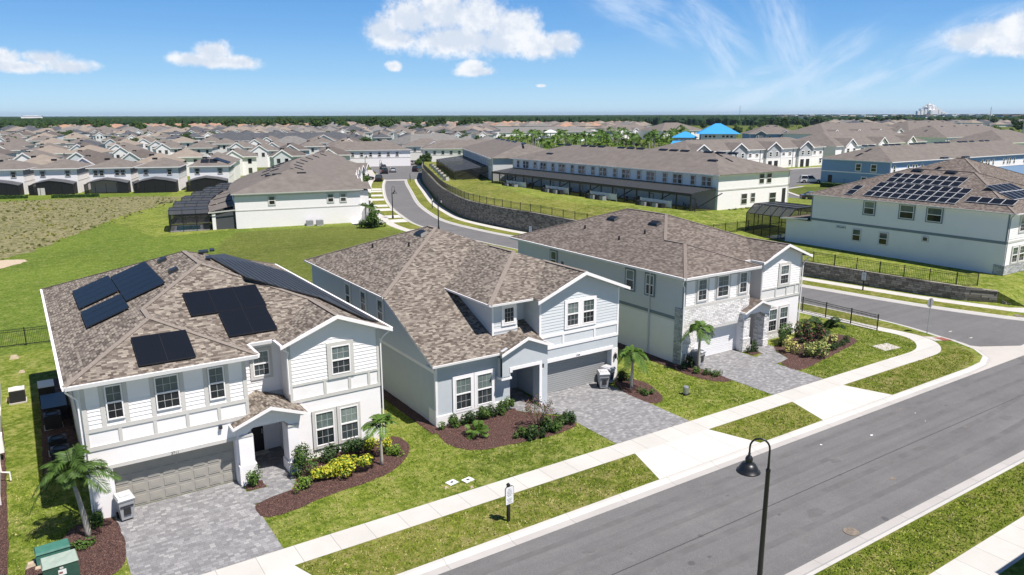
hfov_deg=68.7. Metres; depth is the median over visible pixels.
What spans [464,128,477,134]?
house
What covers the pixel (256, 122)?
broadleaf tree
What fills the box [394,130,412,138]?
house
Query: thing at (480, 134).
house
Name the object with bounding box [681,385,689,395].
cable pedestal
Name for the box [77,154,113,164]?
house
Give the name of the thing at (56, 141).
house
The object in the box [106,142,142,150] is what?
house
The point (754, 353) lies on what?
mulch bed
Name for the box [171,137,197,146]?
house
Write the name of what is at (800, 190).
lot island
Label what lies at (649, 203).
ac unit
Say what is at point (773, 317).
window
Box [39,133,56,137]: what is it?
house
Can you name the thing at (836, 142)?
townhouse block
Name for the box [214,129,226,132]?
house
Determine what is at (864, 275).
sign post
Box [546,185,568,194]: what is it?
privacy screen
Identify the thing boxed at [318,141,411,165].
corner house
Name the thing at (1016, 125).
broadleaf tree
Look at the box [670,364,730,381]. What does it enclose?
mulch bed
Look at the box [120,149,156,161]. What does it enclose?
house
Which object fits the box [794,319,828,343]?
shrub
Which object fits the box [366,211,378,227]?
broadleaf tree
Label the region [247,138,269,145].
house
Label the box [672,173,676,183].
window
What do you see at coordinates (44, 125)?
broadleaf tree
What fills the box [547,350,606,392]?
garage door
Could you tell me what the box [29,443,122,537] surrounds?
palm tree
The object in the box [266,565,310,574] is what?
driveway apron
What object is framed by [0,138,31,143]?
house
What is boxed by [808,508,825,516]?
oil stain
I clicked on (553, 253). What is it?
window
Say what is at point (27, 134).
house
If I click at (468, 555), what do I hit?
kerb
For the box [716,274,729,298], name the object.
window
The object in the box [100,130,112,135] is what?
house
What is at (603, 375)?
wheelie bin
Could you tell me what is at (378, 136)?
house
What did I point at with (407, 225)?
verge
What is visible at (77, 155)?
house
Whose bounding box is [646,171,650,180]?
window
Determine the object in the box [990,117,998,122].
broadleaf tree
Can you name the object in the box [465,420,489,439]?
cycad
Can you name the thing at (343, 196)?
window
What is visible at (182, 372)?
two storey house
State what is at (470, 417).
shrub
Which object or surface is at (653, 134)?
palm tree
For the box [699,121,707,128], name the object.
broadleaf tree
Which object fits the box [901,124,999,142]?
townhouse block
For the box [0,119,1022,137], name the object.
distant houses
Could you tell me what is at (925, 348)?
pavement
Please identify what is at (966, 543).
verge
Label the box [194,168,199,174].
window
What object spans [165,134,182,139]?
house
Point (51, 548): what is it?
utility box
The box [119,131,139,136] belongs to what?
house
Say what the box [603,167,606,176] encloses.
window
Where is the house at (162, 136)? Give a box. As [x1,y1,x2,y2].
[153,133,170,139]
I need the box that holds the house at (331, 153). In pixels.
[323,150,345,158]
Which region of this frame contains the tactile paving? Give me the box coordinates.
[933,337,949,339]
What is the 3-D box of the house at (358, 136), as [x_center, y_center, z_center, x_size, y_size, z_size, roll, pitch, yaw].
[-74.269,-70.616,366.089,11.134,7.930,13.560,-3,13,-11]
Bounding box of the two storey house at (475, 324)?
[304,226,630,426]
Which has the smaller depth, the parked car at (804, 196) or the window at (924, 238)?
the window at (924, 238)
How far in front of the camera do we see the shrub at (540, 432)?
40.14 m
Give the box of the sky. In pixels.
[0,0,1023,116]
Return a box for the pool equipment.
[37,379,54,405]
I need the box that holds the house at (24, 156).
[8,150,63,160]
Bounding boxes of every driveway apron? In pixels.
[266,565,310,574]
[377,208,391,210]
[385,215,401,217]
[390,219,407,222]
[635,429,758,478]
[792,385,890,419]
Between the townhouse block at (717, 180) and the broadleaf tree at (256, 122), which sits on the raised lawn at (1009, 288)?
the townhouse block at (717, 180)
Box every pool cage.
[168,206,210,231]
[173,200,211,223]
[180,195,215,216]
[191,190,223,205]
[202,186,228,198]
[215,183,230,199]
[745,201,810,239]
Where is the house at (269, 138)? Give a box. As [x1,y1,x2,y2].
[263,136,278,141]
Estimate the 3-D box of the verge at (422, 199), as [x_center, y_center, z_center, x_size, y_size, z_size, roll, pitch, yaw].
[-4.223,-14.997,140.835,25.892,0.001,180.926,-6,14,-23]
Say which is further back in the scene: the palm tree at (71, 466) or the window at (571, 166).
the window at (571, 166)
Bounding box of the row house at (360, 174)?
[307,154,364,181]
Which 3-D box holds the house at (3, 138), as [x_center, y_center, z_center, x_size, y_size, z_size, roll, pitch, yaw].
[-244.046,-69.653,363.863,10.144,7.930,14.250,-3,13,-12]
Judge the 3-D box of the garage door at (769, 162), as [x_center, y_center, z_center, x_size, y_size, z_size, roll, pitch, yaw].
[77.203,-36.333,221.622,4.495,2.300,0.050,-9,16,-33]
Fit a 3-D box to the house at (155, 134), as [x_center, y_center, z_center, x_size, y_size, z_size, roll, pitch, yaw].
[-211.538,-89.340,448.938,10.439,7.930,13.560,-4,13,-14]
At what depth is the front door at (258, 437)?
38.69 m
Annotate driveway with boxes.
[115,481,282,574]
[530,381,688,443]
[693,350,822,394]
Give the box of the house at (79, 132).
[72,129,85,135]
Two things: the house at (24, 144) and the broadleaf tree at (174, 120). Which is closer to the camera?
the house at (24, 144)
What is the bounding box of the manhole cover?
[843,527,858,535]
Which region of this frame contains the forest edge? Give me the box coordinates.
[0,115,1023,127]
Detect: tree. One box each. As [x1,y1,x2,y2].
[16,121,30,126]
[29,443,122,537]
[35,122,51,127]
[76,118,91,125]
[91,119,107,127]
[134,122,146,128]
[165,121,176,126]
[167,117,179,123]
[177,122,190,128]
[220,119,232,125]
[235,119,246,124]
[251,120,262,125]
[264,120,275,126]
[275,116,287,124]
[284,117,294,123]
[290,120,299,124]
[308,117,324,126]
[321,118,329,124]
[337,121,349,126]
[356,118,366,123]
[358,203,373,219]
[361,136,374,140]
[361,413,398,465]
[362,170,370,181]
[364,204,377,210]
[365,117,378,125]
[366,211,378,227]
[379,120,392,127]
[388,117,400,124]
[411,119,421,123]
[415,158,421,165]
[419,153,431,161]
[425,122,435,126]
[435,117,446,124]
[461,117,475,124]
[473,117,483,123]
[522,393,554,428]
[527,129,536,142]
[534,133,542,146]
[537,139,547,147]
[544,140,552,145]
[551,140,562,145]
[553,133,562,139]
[559,135,571,143]
[576,133,586,143]
[580,134,589,144]
[586,136,596,144]
[600,135,610,145]
[600,140,615,146]
[615,135,624,143]
[617,344,650,388]
[623,132,632,146]
[630,133,638,146]
[642,138,653,148]
[651,133,659,147]
[662,139,670,144]
[680,320,714,368]
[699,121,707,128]
[732,126,742,132]
[778,117,789,125]
[793,118,800,126]
[802,120,809,126]
[809,316,846,335]
[813,116,823,123]
[892,115,902,119]
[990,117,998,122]
[1010,118,1017,123]
[1012,120,1023,129]
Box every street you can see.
[370,164,421,179]
[382,180,1023,369]
[439,357,1023,574]
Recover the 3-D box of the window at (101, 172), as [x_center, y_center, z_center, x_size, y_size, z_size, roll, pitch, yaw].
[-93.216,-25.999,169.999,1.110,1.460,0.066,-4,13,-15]
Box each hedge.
[0,194,27,198]
[51,193,99,197]
[820,181,846,187]
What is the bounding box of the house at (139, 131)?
[135,129,146,134]
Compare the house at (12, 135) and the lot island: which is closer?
the lot island
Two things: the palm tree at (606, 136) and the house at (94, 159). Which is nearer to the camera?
the house at (94, 159)
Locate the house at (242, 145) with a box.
[225,140,255,150]
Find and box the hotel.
[916,103,947,114]
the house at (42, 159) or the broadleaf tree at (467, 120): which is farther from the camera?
the broadleaf tree at (467, 120)
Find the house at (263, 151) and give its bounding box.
[247,143,278,166]
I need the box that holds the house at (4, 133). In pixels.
[0,131,11,135]
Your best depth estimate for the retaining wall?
79.70 m
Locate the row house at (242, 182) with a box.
[208,165,361,211]
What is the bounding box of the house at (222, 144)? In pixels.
[212,138,234,152]
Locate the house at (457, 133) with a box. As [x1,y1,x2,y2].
[448,131,463,136]
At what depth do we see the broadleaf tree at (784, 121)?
759.89 m
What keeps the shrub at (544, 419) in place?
on the mulch bed at (503, 429)
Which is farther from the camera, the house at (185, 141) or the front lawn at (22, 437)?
the house at (185, 141)
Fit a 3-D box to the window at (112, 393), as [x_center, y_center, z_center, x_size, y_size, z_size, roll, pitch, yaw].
[-16.826,4.841,31.676,0.660,1.530,0.066,-9,15,-33]
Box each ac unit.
[8,385,26,404]
[43,410,63,430]
[47,433,66,456]
[50,443,70,465]
[306,220,313,225]
[316,219,323,225]
[442,176,448,180]
[557,190,563,194]
[599,195,606,200]
[635,200,641,204]
[646,201,652,206]
[658,203,665,207]
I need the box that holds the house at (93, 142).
[69,139,103,147]
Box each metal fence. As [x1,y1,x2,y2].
[0,326,50,347]
[423,159,978,285]
[707,220,748,231]
[798,297,879,329]
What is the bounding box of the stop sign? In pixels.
[927,298,933,332]
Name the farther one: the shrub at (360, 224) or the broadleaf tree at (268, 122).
the broadleaf tree at (268, 122)
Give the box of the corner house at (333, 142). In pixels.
[327,137,354,145]
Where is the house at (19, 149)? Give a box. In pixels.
[0,143,30,155]
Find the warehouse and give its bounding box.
[21,115,42,117]
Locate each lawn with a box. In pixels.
[0,173,981,574]
[407,179,1023,317]
[423,162,1023,306]
[821,464,1023,574]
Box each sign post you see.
[505,483,513,521]
[861,271,866,289]
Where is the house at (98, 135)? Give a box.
[90,131,108,142]
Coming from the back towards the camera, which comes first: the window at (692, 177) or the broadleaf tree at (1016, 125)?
the broadleaf tree at (1016, 125)
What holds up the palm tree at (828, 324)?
on the mulch bed at (797, 361)
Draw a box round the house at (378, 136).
[372,133,391,140]
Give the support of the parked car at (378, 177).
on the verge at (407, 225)
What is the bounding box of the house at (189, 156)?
[170,148,203,175]
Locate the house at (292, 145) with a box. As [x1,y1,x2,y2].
[278,142,310,155]
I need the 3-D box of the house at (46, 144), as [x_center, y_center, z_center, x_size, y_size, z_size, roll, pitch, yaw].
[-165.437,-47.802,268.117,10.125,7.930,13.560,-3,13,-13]
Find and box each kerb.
[382,179,990,574]
[405,179,1023,320]
[785,450,1023,574]
[788,186,803,196]
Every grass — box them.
[0,192,405,355]
[7,321,1023,574]
[215,226,402,283]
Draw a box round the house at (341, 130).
[333,128,349,132]
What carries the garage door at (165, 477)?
in the two storey house at (182, 372)
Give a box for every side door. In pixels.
[781,188,785,201]
[828,175,843,182]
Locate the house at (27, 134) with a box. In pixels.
[17,132,35,141]
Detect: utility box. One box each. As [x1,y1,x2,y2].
[33,538,69,565]
[40,549,79,574]
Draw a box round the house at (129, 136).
[123,134,136,139]
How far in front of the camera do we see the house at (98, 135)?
467.06 m
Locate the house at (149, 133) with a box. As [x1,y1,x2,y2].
[144,131,156,135]
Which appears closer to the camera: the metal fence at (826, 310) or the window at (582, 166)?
the metal fence at (826, 310)
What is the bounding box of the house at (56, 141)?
[35,138,67,146]
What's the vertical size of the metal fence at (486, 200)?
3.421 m
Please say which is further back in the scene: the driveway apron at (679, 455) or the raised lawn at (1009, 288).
the raised lawn at (1009, 288)
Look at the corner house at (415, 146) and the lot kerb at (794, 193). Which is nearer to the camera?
the lot kerb at (794, 193)
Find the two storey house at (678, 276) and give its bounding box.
[509,208,812,364]
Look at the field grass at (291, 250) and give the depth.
102.06 m
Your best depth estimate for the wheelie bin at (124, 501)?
32.10 m
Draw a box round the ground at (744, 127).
[257,125,1023,172]
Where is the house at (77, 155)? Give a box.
[62,149,111,160]
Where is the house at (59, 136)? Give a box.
[45,131,63,139]
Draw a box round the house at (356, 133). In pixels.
[347,132,366,136]
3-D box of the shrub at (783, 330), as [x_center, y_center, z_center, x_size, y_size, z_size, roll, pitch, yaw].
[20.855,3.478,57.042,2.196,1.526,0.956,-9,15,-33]
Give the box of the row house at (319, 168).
[217,160,355,197]
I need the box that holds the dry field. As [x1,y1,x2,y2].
[0,196,181,259]
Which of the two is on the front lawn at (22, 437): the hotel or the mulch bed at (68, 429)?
the mulch bed at (68, 429)
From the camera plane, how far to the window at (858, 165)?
165.12 m
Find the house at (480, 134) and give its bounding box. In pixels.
[471,131,492,138]
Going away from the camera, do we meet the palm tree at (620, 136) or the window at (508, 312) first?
the window at (508, 312)
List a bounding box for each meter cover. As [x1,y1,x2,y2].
[445,479,458,485]
[461,477,474,482]
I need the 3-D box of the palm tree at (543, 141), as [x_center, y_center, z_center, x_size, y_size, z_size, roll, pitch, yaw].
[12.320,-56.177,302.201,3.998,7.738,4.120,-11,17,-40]
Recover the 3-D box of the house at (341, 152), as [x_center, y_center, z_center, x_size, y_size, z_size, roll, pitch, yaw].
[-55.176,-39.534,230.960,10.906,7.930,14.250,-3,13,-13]
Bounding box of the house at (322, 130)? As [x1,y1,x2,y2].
[316,128,330,131]
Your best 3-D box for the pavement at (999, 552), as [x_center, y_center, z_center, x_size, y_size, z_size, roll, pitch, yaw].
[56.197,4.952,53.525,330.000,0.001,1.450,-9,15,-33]
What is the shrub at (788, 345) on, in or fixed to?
on the mulch bed at (797, 361)
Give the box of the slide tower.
[536,130,563,147]
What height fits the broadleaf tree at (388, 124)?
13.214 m
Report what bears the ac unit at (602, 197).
on the raised lawn at (1009, 288)
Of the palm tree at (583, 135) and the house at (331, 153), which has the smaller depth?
the house at (331, 153)
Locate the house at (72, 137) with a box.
[63,134,90,141]
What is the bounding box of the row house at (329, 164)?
[280,156,360,175]
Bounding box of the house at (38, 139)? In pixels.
[28,136,51,146]
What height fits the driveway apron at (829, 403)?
0.001 m
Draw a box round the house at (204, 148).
[185,141,218,156]
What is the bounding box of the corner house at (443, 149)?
[421,140,487,161]
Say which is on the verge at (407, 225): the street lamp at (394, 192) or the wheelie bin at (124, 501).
the street lamp at (394, 192)
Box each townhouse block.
[200,132,351,141]
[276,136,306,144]
[388,133,465,145]
[436,138,546,180]
[491,144,792,211]
[496,126,595,136]
[599,125,647,138]
[604,127,614,139]
[638,123,701,138]
[652,137,825,167]
[742,125,793,137]
[781,123,904,138]
[798,130,927,156]
[819,140,1023,183]
[888,120,956,130]
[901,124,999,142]
[946,129,1023,144]
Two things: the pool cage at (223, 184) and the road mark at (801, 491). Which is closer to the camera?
the road mark at (801, 491)
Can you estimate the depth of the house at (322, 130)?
546.50 m
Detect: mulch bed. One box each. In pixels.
[0,419,8,574]
[25,517,125,574]
[40,378,78,473]
[245,480,265,490]
[255,436,409,516]
[380,386,437,433]
[436,408,575,449]
[615,378,662,402]
[617,342,673,366]
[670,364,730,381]
[746,351,760,354]
[774,333,856,369]
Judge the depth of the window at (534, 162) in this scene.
151.56 m
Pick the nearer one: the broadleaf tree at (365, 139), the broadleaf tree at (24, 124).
the broadleaf tree at (365, 139)
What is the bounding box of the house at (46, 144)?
[26,143,67,150]
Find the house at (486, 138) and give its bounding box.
[476,136,494,139]
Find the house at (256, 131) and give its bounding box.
[251,129,267,132]
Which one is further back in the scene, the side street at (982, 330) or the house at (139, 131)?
the house at (139, 131)
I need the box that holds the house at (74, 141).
[65,137,100,147]
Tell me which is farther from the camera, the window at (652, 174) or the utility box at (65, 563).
the window at (652, 174)
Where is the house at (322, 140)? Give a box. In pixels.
[313,137,332,145]
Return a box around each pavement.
[201,358,907,574]
[368,170,374,179]
[368,174,409,231]
[415,179,1008,310]
[798,310,940,362]
[923,336,952,340]
[929,516,1023,574]
[1007,308,1023,312]
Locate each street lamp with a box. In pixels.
[392,186,396,218]
[437,194,442,228]
[736,438,770,574]
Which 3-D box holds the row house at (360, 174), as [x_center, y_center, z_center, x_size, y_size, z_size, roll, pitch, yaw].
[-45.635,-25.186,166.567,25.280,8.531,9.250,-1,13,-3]
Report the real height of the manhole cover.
0.014 m
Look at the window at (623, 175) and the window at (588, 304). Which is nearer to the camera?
the window at (588, 304)
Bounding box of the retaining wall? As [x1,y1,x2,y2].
[421,162,1010,304]
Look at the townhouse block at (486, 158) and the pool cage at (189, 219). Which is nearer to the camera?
the pool cage at (189, 219)
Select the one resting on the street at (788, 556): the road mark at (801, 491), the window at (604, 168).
the road mark at (801, 491)
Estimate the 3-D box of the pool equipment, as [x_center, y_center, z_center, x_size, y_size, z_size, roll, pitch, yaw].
[-28.429,6.394,45.757,0.850,1.140,1.400,-9,15,-33]
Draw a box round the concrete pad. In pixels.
[874,343,900,350]
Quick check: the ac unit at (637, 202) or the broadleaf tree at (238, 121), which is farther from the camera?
the broadleaf tree at (238, 121)
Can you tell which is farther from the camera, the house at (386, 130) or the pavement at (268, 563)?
the house at (386, 130)
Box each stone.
[9,354,18,359]
[25,560,36,569]
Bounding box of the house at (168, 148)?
[151,141,185,154]
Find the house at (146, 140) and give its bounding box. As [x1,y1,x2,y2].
[136,137,156,148]
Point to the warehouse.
(31, 116)
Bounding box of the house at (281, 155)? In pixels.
[268,147,305,166]
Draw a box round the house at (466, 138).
[461,136,474,139]
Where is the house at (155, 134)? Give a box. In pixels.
[149,132,162,136]
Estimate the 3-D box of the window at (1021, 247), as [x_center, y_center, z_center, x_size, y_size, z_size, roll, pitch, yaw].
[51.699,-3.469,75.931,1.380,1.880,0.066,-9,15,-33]
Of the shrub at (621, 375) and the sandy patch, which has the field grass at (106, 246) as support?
the sandy patch
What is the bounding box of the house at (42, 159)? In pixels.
[23,154,59,164]
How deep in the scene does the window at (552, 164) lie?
146.59 m
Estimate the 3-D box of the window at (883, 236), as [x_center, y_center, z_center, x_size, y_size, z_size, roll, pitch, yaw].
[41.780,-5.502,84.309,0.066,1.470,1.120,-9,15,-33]
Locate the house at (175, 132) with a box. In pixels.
[168,131,183,134]
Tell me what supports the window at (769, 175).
in the townhouse block at (717, 180)
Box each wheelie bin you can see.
[113,489,134,520]
[597,369,609,387]
[600,364,615,382]
[691,347,705,364]
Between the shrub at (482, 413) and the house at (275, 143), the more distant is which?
the house at (275, 143)
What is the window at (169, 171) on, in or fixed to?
in the townhouse at (159, 175)
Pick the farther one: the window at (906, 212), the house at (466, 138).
the house at (466, 138)
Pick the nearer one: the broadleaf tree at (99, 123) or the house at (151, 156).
the house at (151, 156)
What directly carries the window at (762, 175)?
in the townhouse block at (717, 180)
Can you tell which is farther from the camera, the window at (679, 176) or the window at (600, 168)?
the window at (600, 168)
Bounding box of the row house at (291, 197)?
[208,168,371,229]
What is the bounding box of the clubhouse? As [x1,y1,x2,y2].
[671,123,739,143]
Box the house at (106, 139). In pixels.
[100,135,126,142]
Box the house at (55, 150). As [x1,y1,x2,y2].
[36,145,70,157]
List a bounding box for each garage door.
[113,441,236,505]
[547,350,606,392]
[696,323,736,356]
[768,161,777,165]
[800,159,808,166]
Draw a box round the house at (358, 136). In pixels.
[354,135,366,138]
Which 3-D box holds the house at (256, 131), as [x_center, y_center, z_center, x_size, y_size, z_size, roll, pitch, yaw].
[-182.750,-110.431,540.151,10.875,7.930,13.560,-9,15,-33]
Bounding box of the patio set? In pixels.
[625,196,640,201]
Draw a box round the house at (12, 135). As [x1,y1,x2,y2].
[0,134,24,138]
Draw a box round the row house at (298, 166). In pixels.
[211,162,357,203]
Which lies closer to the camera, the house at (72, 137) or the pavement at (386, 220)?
the pavement at (386, 220)
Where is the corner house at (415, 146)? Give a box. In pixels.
[402,138,437,159]
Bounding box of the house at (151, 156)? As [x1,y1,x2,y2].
[137,153,184,163]
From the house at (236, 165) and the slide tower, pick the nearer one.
the house at (236, 165)
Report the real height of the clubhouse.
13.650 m
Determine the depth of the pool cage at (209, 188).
147.09 m
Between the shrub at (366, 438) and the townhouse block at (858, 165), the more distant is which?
the townhouse block at (858, 165)
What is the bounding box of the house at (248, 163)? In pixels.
[223,147,257,175]
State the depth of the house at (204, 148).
277.34 m
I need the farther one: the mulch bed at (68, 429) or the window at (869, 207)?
the window at (869, 207)
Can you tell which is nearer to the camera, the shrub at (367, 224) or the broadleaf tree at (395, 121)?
the shrub at (367, 224)
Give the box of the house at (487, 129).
[480,127,492,132]
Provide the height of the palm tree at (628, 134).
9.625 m
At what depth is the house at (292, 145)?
260.42 m
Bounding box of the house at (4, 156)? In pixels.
[0,153,12,159]
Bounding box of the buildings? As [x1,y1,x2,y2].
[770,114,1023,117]
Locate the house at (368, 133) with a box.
[358,129,372,138]
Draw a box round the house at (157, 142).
[146,139,180,151]
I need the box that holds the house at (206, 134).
[198,131,213,136]
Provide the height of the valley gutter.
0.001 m
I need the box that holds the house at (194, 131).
[188,129,200,133]
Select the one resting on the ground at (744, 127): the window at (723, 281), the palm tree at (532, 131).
the palm tree at (532, 131)
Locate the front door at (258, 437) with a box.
[251,426,264,451]
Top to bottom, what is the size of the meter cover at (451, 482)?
0.045 m
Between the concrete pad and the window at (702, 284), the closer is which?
the window at (702, 284)
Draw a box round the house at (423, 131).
[415,130,429,133]
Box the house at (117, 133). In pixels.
[113,130,127,135]
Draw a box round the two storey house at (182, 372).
[40,248,392,517]
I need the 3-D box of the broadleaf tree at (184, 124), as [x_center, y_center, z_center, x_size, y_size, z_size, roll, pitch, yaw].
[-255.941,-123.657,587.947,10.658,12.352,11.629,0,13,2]
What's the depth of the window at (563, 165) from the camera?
143.93 m
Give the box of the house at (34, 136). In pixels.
[27,134,41,139]
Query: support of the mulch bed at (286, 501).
on the front lawn at (22, 437)
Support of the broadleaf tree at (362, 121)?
on the ground at (744, 127)
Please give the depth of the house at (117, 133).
512.35 m
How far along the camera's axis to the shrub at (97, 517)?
31.51 m
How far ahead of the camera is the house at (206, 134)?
449.71 m
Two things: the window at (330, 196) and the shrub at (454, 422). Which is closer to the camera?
the shrub at (454, 422)
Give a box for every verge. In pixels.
[295,343,976,574]
[371,178,866,317]
[408,179,1008,315]
[810,306,931,336]
[814,462,1023,574]
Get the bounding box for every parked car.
[375,174,382,181]
[381,167,387,173]
[389,167,395,171]
[412,165,421,171]
[799,175,819,182]
[799,191,812,198]
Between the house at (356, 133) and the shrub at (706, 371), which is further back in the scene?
the house at (356, 133)
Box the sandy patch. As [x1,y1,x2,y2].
[0,259,25,268]
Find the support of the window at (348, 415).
in the two storey house at (182, 372)
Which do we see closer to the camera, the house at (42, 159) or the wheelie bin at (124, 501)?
the wheelie bin at (124, 501)
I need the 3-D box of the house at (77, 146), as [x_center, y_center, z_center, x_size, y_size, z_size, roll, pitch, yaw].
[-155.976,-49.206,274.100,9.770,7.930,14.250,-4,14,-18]
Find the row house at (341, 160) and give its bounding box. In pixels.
[315,152,369,175]
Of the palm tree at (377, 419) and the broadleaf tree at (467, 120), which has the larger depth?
the broadleaf tree at (467, 120)
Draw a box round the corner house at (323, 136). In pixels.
[307,134,336,140]
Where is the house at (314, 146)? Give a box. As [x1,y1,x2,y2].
[299,140,324,154]
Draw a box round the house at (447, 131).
[434,129,453,133]
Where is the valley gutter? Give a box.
[968,344,1023,373]
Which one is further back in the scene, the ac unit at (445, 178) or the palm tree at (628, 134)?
the palm tree at (628, 134)
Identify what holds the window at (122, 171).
in the townhouse at (118, 175)
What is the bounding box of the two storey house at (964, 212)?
[780,156,1023,275]
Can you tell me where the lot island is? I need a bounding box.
[789,187,828,194]
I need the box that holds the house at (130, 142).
[106,139,142,146]
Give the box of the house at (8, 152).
[0,148,17,156]
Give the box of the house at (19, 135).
[11,133,26,140]
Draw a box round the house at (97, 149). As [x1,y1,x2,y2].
[65,145,112,155]
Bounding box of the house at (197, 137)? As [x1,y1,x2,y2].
[189,133,205,140]
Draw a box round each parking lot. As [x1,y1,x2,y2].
[788,185,801,198]
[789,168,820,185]
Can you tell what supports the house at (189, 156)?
on the ground at (744, 127)
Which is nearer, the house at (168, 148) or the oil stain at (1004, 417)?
the oil stain at (1004, 417)
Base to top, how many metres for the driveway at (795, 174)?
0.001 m
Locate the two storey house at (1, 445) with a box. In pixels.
[0,385,11,504]
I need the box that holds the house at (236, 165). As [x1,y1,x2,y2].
[194,152,240,179]
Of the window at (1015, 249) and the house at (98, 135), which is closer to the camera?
the window at (1015, 249)
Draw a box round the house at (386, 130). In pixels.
[383,129,393,139]
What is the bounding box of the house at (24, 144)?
[3,140,34,147]
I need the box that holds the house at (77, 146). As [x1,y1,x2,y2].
[67,142,103,150]
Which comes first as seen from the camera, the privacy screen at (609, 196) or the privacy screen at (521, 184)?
the privacy screen at (609, 196)
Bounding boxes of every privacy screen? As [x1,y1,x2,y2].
[506,180,525,187]
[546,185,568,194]
[590,190,616,201]
[640,197,671,207]
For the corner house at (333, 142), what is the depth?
302.01 m
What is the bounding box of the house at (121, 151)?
[109,144,149,157]
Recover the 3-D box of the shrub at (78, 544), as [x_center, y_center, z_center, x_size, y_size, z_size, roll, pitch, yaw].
[-17.522,10.344,29.995,1.719,0.536,0.841,-9,15,-33]
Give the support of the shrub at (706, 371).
on the mulch bed at (687, 370)
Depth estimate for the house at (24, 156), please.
207.93 m
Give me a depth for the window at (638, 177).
126.78 m
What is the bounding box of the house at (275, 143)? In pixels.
[267,140,286,147]
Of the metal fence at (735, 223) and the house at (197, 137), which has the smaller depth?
the metal fence at (735, 223)
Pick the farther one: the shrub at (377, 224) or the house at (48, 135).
the house at (48, 135)
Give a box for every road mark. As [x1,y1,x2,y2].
[612,395,1021,574]
[623,344,1023,574]
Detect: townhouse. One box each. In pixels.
[0,160,40,195]
[28,159,93,195]
[84,158,142,193]
[133,157,188,192]
[186,157,235,191]
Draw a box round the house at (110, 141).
[103,137,123,148]
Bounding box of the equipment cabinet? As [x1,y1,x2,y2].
[40,392,67,419]
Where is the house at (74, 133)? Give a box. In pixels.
[63,132,84,137]
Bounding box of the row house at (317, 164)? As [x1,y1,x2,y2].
[229,158,357,195]
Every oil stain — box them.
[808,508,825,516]
[1000,415,1012,419]
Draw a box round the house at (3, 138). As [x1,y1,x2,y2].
[0,136,25,141]
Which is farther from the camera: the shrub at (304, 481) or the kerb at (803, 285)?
the kerb at (803, 285)
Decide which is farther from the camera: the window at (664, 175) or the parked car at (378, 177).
the parked car at (378, 177)
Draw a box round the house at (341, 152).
[316,146,351,160]
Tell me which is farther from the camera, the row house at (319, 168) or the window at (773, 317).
the row house at (319, 168)
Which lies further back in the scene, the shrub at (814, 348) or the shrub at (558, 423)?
the shrub at (814, 348)
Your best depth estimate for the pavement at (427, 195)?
76.62 m
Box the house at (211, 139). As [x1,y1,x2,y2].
[198,136,219,143]
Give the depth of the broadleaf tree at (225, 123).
759.41 m
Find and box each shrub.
[70,534,97,549]
[87,509,103,530]
[245,464,262,486]
[290,442,317,478]
[294,475,312,493]
[310,441,340,462]
[310,453,373,478]
[340,437,363,454]
[349,435,373,450]
[357,219,366,228]
[358,220,371,227]
[363,432,394,452]
[373,220,382,227]
[383,442,403,456]
[437,413,461,429]
[459,410,478,423]
[477,406,490,418]
[485,403,505,416]
[498,395,514,415]
[512,425,537,438]
[526,424,545,440]
[538,415,552,427]
[543,420,555,431]
[550,418,564,431]
[552,412,571,424]
[562,410,576,423]
[617,367,629,380]
[636,386,654,394]
[680,354,694,368]
[693,366,700,373]
[703,368,713,374]
[711,369,722,376]
[746,339,758,352]
[777,332,788,345]
[778,322,793,336]
[782,335,801,353]
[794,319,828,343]
[800,339,830,356]
[801,317,821,335]
[818,333,838,344]
[827,343,836,350]
[839,339,846,346]
[843,335,850,342]
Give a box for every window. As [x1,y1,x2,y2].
[10,171,16,177]
[39,171,45,176]
[64,170,70,176]
[93,170,98,175]
[98,170,104,175]
[103,383,124,420]
[114,169,119,175]
[120,169,125,175]
[143,169,148,175]
[153,373,180,410]
[167,169,171,174]
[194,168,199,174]
[207,365,225,400]
[217,168,222,173]
[249,346,272,380]
[268,195,275,205]
[311,406,337,449]
[326,339,354,379]
[327,193,333,202]
[336,401,361,443]
[339,192,346,201]
[344,281,350,303]
[359,289,366,312]
[376,297,383,321]
[452,372,473,413]
[474,368,494,408]
[501,303,515,325]
[533,161,536,169]
[550,249,557,262]
[551,163,554,171]
[558,163,561,171]
[561,164,564,172]
[564,298,580,329]
[570,164,573,173]
[581,165,584,174]
[581,295,596,326]
[591,166,594,175]
[599,167,602,175]
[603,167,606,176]
[613,168,616,177]
[621,169,625,178]
[624,267,635,291]
[625,169,629,178]
[636,170,640,179]
[644,272,655,297]
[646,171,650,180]
[650,171,654,181]
[662,172,666,182]
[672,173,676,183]
[677,173,682,183]
[690,175,695,185]
[696,277,708,302]
[701,176,706,186]
[706,176,711,186]
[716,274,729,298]
[738,271,748,294]
[741,193,747,203]
[750,192,755,201]
[759,173,764,183]
[766,173,771,182]
[768,306,778,333]
[769,192,775,201]
[777,304,789,331]
[778,261,791,287]
[851,228,861,241]
[855,163,861,171]
[862,201,875,215]
[870,164,876,171]
[878,232,888,245]
[898,204,915,220]
[921,236,928,241]
[925,207,943,223]
[1010,245,1018,264]
[1017,244,1023,262]
[1018,215,1023,232]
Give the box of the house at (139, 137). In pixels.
[129,135,154,140]
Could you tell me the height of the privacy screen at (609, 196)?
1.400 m
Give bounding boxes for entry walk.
[247,446,295,503]
[510,388,559,413]
[750,340,787,362]

